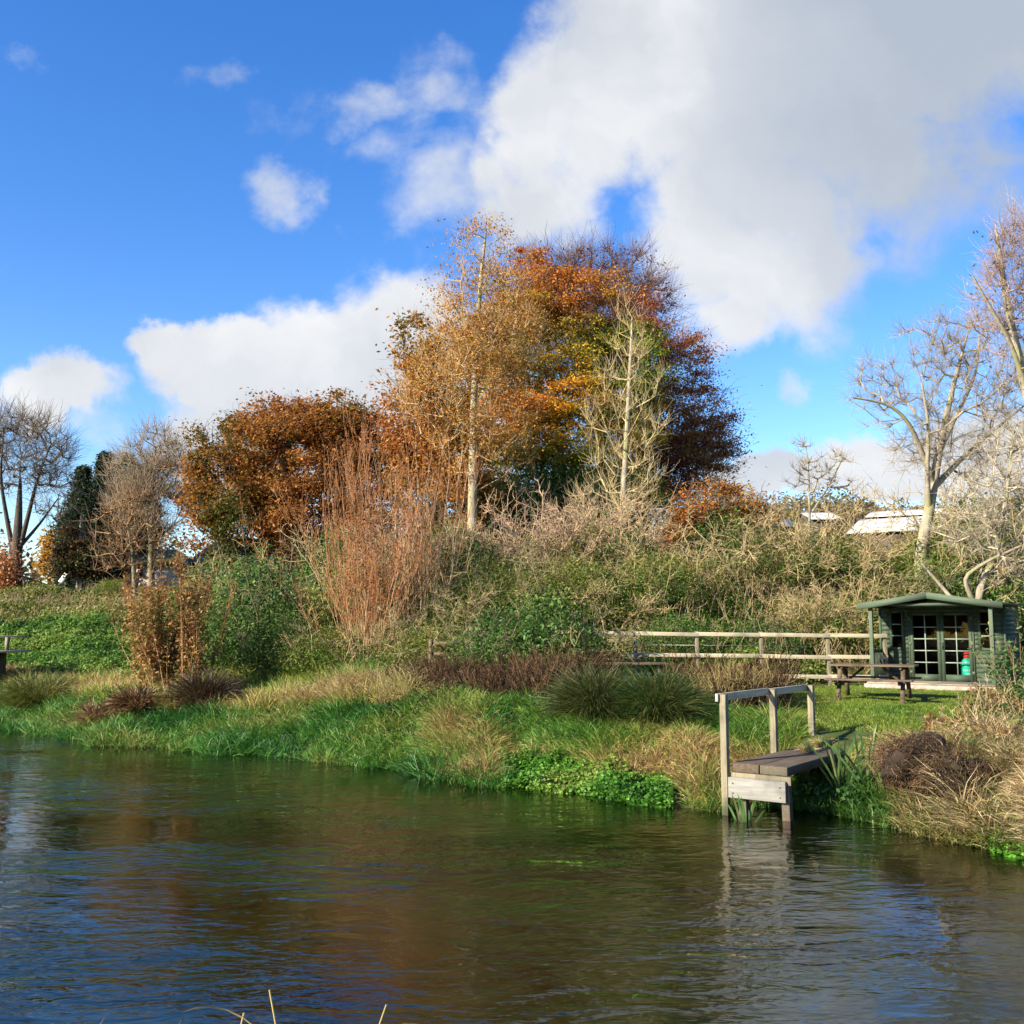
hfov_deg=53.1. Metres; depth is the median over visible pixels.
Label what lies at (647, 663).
picnic table
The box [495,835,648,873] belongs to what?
water weed
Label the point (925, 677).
door
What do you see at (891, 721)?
path grass
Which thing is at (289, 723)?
bank grass
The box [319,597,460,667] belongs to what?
leafy bush
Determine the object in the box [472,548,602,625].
scrub bush
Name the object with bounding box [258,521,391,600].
leafy bush
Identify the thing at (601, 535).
scrub bush
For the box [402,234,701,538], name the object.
field maple
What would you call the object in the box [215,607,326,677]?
leafy bush
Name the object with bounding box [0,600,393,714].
meadow grass
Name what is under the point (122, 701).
fern clump
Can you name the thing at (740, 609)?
bank stalks
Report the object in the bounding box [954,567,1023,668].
leafy bush
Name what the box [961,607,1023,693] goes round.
buddleia
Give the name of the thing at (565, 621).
leafy bush
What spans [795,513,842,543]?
barn
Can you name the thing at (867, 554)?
scrub bush
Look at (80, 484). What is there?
cypress
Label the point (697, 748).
mixed grass
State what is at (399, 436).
orange maple
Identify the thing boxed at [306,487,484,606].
leafy bush
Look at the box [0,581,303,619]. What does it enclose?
slope stalks
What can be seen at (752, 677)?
dead meadowsweet
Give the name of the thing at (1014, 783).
dry reed grass
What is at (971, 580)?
leafy bush
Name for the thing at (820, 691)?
lawn
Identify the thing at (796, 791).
waterside herbs
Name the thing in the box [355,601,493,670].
leafy bush
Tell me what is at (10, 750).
river water
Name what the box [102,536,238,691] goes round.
hazel
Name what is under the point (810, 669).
bramble bank
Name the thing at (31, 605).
rough herbage
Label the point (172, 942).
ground
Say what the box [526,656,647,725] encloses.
sedge tussock
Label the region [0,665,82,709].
sedge tussock
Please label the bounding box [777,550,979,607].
scrub bush
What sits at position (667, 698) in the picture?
sedge tussock
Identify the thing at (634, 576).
scrub bush
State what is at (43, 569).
golden tree
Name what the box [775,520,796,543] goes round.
barn
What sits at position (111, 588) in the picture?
leafy bush
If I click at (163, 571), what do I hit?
cottage
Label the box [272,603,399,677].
leafy bush
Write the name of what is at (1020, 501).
scrub bush
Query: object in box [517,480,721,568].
scrub bush
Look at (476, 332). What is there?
poplar
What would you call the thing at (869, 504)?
hill wood
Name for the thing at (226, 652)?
leafy bush
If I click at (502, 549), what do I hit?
scrub bush
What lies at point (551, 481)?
leafy bush
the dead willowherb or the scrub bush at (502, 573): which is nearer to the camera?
the dead willowherb
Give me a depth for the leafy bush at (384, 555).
34.11 m
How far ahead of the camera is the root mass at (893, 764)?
14.69 m
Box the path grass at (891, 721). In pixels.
[754,702,911,796]
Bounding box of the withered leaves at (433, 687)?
[379,656,562,742]
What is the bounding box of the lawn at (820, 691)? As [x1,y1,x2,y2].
[789,684,1023,789]
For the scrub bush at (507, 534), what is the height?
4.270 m
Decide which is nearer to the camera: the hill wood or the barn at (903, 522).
the barn at (903, 522)
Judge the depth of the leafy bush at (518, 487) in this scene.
44.69 m
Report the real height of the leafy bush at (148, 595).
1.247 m
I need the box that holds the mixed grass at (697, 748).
[374,674,822,810]
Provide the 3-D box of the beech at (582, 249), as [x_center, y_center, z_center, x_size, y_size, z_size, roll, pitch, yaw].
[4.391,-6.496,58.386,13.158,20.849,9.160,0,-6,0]
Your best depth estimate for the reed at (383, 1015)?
2.25 m
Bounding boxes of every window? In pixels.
[136,565,144,577]
[889,610,904,649]
[977,609,994,650]
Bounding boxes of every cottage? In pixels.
[115,550,195,587]
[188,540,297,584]
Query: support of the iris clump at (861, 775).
on the ground at (172, 942)
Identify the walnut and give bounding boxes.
[832,294,1023,593]
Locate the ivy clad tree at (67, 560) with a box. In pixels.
[24,512,124,589]
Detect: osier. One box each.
[237,382,484,664]
[368,402,493,622]
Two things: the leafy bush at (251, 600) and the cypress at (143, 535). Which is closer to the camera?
the leafy bush at (251, 600)
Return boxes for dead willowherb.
[372,635,643,699]
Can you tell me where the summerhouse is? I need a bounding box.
[857,592,1023,691]
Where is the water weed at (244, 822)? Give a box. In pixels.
[181,804,422,840]
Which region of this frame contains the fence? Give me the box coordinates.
[469,627,888,685]
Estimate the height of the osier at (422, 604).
6.678 m
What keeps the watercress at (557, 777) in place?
on the river water
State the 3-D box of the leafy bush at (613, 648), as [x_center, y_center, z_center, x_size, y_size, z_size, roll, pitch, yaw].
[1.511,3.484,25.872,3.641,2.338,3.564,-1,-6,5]
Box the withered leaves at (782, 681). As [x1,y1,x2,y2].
[682,666,789,711]
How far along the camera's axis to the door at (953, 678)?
26.11 m
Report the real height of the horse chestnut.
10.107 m
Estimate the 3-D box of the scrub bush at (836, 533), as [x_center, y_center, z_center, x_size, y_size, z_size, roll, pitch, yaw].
[10.086,0.891,35.482,8.368,3.709,6.412,2,-7,-21]
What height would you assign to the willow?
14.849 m
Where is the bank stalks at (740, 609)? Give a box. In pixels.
[419,535,881,683]
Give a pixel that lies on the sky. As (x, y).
(202, 202)
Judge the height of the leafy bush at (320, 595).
3.876 m
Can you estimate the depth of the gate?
26.74 m
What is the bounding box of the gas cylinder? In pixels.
[961,652,969,674]
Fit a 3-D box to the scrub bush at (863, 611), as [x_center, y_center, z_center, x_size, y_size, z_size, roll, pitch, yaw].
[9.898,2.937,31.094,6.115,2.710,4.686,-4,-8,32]
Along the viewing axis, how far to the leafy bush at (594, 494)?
46.38 m
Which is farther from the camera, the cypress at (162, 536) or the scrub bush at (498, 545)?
the cypress at (162, 536)
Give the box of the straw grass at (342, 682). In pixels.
[262,653,462,705]
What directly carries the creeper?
attached to the bare oak
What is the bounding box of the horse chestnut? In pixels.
[145,386,413,585]
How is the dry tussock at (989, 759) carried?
on the ground at (172, 942)
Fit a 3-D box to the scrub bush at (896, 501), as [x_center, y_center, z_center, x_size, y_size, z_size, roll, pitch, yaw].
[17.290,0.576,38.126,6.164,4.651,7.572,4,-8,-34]
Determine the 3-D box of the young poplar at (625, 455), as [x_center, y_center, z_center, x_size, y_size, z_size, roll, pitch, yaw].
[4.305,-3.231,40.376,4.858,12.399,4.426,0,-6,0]
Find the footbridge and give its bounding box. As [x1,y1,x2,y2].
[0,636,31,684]
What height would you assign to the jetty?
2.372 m
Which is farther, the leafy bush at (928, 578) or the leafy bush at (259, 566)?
the leafy bush at (259, 566)
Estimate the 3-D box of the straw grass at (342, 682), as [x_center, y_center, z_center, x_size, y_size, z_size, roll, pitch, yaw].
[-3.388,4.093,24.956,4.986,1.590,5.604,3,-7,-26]
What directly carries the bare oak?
on the ground at (172, 942)
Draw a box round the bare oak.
[0,390,90,583]
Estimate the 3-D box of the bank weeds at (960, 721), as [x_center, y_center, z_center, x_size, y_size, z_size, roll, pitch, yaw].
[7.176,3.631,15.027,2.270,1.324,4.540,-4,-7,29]
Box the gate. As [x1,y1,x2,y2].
[429,639,468,664]
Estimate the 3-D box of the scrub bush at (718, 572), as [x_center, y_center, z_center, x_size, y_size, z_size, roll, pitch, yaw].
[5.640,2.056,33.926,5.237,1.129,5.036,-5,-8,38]
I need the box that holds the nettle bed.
[0,591,339,678]
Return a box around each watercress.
[500,746,674,809]
[988,830,1023,863]
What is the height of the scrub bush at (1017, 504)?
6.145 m
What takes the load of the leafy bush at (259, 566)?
on the ground at (172, 942)
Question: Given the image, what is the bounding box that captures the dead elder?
[921,413,1023,598]
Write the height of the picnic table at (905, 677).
0.807 m
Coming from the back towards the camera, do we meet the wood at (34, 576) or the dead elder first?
the wood at (34, 576)
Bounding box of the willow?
[942,182,1023,409]
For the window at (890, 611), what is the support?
in the summerhouse
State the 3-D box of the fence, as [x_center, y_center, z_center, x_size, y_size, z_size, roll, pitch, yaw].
[4.360,3.946,26.712,10.954,1.876,0.154,0,-6,0]
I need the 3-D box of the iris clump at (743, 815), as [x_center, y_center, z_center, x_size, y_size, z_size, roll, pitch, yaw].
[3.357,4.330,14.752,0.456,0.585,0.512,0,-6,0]
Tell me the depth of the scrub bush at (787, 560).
33.03 m
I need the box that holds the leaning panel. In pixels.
[59,574,75,583]
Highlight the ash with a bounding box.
[90,405,197,587]
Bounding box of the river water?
[0,728,1022,1016]
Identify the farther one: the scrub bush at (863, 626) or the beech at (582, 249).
the beech at (582, 249)
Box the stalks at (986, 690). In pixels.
[931,668,1023,742]
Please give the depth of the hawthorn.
47.97 m
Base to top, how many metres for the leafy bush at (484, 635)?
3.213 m
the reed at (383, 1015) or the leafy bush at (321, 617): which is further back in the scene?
the leafy bush at (321, 617)
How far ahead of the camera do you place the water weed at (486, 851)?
13.48 m
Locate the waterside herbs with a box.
[751,763,919,822]
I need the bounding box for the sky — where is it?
[0,0,1023,583]
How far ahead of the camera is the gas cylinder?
26.10 m
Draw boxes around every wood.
[0,490,444,587]
[651,482,1023,542]
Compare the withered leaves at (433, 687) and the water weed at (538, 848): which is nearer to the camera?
the water weed at (538, 848)
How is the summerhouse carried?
on the ground at (172, 942)
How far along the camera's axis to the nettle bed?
38.45 m
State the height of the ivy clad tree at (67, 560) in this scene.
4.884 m
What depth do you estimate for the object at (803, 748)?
16.54 m
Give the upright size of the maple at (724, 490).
5.606 m
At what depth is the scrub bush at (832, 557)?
33.04 m
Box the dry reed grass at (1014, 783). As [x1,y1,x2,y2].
[900,697,1023,846]
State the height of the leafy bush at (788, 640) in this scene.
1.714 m
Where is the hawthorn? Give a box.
[69,469,190,597]
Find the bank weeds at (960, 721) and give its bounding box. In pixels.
[923,712,1023,806]
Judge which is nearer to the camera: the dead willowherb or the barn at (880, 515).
the dead willowherb
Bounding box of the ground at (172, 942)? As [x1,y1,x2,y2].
[0,540,1023,1023]
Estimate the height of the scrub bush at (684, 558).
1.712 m
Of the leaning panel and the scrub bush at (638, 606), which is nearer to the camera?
the scrub bush at (638, 606)
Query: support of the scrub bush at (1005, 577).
on the ground at (172, 942)
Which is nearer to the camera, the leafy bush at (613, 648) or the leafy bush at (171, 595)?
the leafy bush at (613, 648)
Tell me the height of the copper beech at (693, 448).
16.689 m
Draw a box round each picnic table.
[589,662,670,681]
[824,663,921,703]
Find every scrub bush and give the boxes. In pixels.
[405,507,543,581]
[440,538,562,615]
[445,527,597,581]
[446,473,608,578]
[449,476,668,568]
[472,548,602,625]
[507,469,711,576]
[513,536,644,615]
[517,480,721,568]
[539,561,678,628]
[570,538,737,583]
[596,532,734,606]
[667,488,861,590]
[668,555,755,585]
[694,485,850,572]
[702,480,920,584]
[743,504,942,594]
[747,562,877,650]
[762,562,942,651]
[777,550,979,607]
[803,524,910,581]
[805,573,931,654]
[829,537,910,560]
[861,470,1020,565]
[870,459,1023,564]
[872,499,1003,595]
[897,454,1023,586]
[932,488,1023,645]
[934,482,1023,593]
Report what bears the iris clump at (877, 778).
on the ground at (172, 942)
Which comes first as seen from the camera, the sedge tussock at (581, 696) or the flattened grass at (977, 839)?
the flattened grass at (977, 839)
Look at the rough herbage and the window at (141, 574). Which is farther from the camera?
the window at (141, 574)
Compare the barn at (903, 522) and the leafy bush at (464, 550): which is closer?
the leafy bush at (464, 550)
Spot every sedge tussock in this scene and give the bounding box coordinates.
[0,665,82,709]
[149,663,255,710]
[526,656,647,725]
[586,657,719,726]
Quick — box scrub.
[323,539,951,621]
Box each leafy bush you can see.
[85,574,131,593]
[122,590,169,606]
[158,575,205,613]
[166,605,273,672]
[169,550,286,608]
[173,535,322,619]
[187,514,327,678]
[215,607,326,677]
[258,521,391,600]
[263,564,358,643]
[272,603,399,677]
[275,507,447,627]
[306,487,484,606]
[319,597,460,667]
[333,508,428,598]
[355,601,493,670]
[385,559,550,636]
[386,514,496,581]
[427,569,564,670]
[432,461,592,556]
[477,580,644,668]
[495,419,631,544]
[515,611,640,682]
[529,459,658,553]
[609,610,734,661]
[670,503,808,576]
[719,609,821,659]
[876,554,988,619]
[913,538,1023,643]
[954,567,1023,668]
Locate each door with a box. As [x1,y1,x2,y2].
[908,612,942,680]
[939,612,974,681]
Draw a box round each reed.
[185,990,276,1023]
[379,1004,416,1023]
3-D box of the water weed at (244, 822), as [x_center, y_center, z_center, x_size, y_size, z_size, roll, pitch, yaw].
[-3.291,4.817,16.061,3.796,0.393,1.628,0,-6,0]
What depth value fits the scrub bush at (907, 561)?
32.83 m
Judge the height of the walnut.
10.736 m
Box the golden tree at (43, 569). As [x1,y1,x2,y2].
[22,524,58,585]
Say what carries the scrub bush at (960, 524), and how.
on the ground at (172, 942)
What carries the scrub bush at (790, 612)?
on the ground at (172, 942)
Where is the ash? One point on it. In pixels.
(154, 466)
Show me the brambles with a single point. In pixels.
(1019, 695)
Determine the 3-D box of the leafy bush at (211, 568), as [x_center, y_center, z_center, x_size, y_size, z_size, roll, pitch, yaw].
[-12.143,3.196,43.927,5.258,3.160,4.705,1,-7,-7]
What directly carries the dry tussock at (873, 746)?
on the ground at (172, 942)
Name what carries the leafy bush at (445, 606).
on the ground at (172, 942)
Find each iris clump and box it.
[728,793,764,833]
[807,731,867,788]
[816,722,877,784]
[866,761,894,790]
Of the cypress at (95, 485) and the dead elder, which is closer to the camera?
the dead elder
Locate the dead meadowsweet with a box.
[659,648,809,712]
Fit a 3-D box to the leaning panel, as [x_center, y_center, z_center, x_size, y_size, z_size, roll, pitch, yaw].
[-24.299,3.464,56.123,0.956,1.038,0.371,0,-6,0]
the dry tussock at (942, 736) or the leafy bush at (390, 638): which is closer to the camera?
the dry tussock at (942, 736)
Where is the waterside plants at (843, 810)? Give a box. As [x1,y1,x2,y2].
[700,747,968,835]
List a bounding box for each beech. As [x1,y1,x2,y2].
[504,219,693,504]
[566,273,762,535]
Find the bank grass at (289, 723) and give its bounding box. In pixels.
[0,673,519,790]
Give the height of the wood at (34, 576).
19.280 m
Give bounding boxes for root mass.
[862,718,960,796]
[897,740,1003,808]
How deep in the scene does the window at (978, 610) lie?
25.85 m
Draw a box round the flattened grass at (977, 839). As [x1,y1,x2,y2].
[872,778,1023,856]
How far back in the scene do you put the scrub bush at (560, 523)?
34.51 m
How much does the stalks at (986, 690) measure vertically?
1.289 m
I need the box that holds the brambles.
[922,680,1023,744]
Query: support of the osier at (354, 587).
on the ground at (172, 942)
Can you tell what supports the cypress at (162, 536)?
on the ground at (172, 942)
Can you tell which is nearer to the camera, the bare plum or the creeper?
the bare plum
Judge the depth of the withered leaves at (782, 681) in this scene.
20.38 m
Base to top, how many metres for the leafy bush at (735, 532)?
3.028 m
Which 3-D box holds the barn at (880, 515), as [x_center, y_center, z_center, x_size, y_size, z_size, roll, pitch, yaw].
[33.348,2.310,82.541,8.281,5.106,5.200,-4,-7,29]
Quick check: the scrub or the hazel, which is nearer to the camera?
the hazel
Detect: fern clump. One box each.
[64,696,121,722]
[95,683,171,714]
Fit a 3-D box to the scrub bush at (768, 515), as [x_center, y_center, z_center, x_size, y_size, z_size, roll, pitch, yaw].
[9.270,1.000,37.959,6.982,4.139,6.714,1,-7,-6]
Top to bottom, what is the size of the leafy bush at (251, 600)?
6.025 m
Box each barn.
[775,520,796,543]
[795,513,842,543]
[846,516,933,557]
[865,508,973,518]
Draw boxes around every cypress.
[47,464,94,588]
[69,449,130,589]
[101,452,161,557]
[130,466,175,553]
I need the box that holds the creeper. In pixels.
[0,528,33,593]
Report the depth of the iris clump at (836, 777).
15.77 m
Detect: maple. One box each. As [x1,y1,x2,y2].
[360,303,527,553]
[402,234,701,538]
[651,464,791,568]
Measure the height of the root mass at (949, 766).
1.151 m
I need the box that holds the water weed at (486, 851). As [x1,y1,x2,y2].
[328,834,506,873]
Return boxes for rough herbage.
[0,580,351,634]
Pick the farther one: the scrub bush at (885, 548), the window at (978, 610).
the scrub bush at (885, 548)
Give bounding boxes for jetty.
[715,684,843,836]
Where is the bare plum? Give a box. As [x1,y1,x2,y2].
[782,432,865,544]
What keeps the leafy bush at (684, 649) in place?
on the ground at (172, 942)
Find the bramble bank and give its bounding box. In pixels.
[425,558,912,684]
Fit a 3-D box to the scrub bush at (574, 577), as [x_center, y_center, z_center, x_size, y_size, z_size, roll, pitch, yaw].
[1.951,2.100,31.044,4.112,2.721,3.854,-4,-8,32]
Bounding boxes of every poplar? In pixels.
[352,207,571,549]
[560,285,678,546]
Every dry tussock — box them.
[840,723,948,775]
[877,722,995,756]
[904,727,1023,787]
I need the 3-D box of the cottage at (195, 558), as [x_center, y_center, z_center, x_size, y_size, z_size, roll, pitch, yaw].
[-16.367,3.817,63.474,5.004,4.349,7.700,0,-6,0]
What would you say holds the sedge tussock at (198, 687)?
on the ground at (172, 942)
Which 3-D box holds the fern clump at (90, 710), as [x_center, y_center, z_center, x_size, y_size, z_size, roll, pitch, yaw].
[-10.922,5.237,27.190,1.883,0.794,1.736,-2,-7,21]
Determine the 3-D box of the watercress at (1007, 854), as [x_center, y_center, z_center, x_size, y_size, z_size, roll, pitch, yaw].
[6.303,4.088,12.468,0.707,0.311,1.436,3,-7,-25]
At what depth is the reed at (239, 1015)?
2.27 m

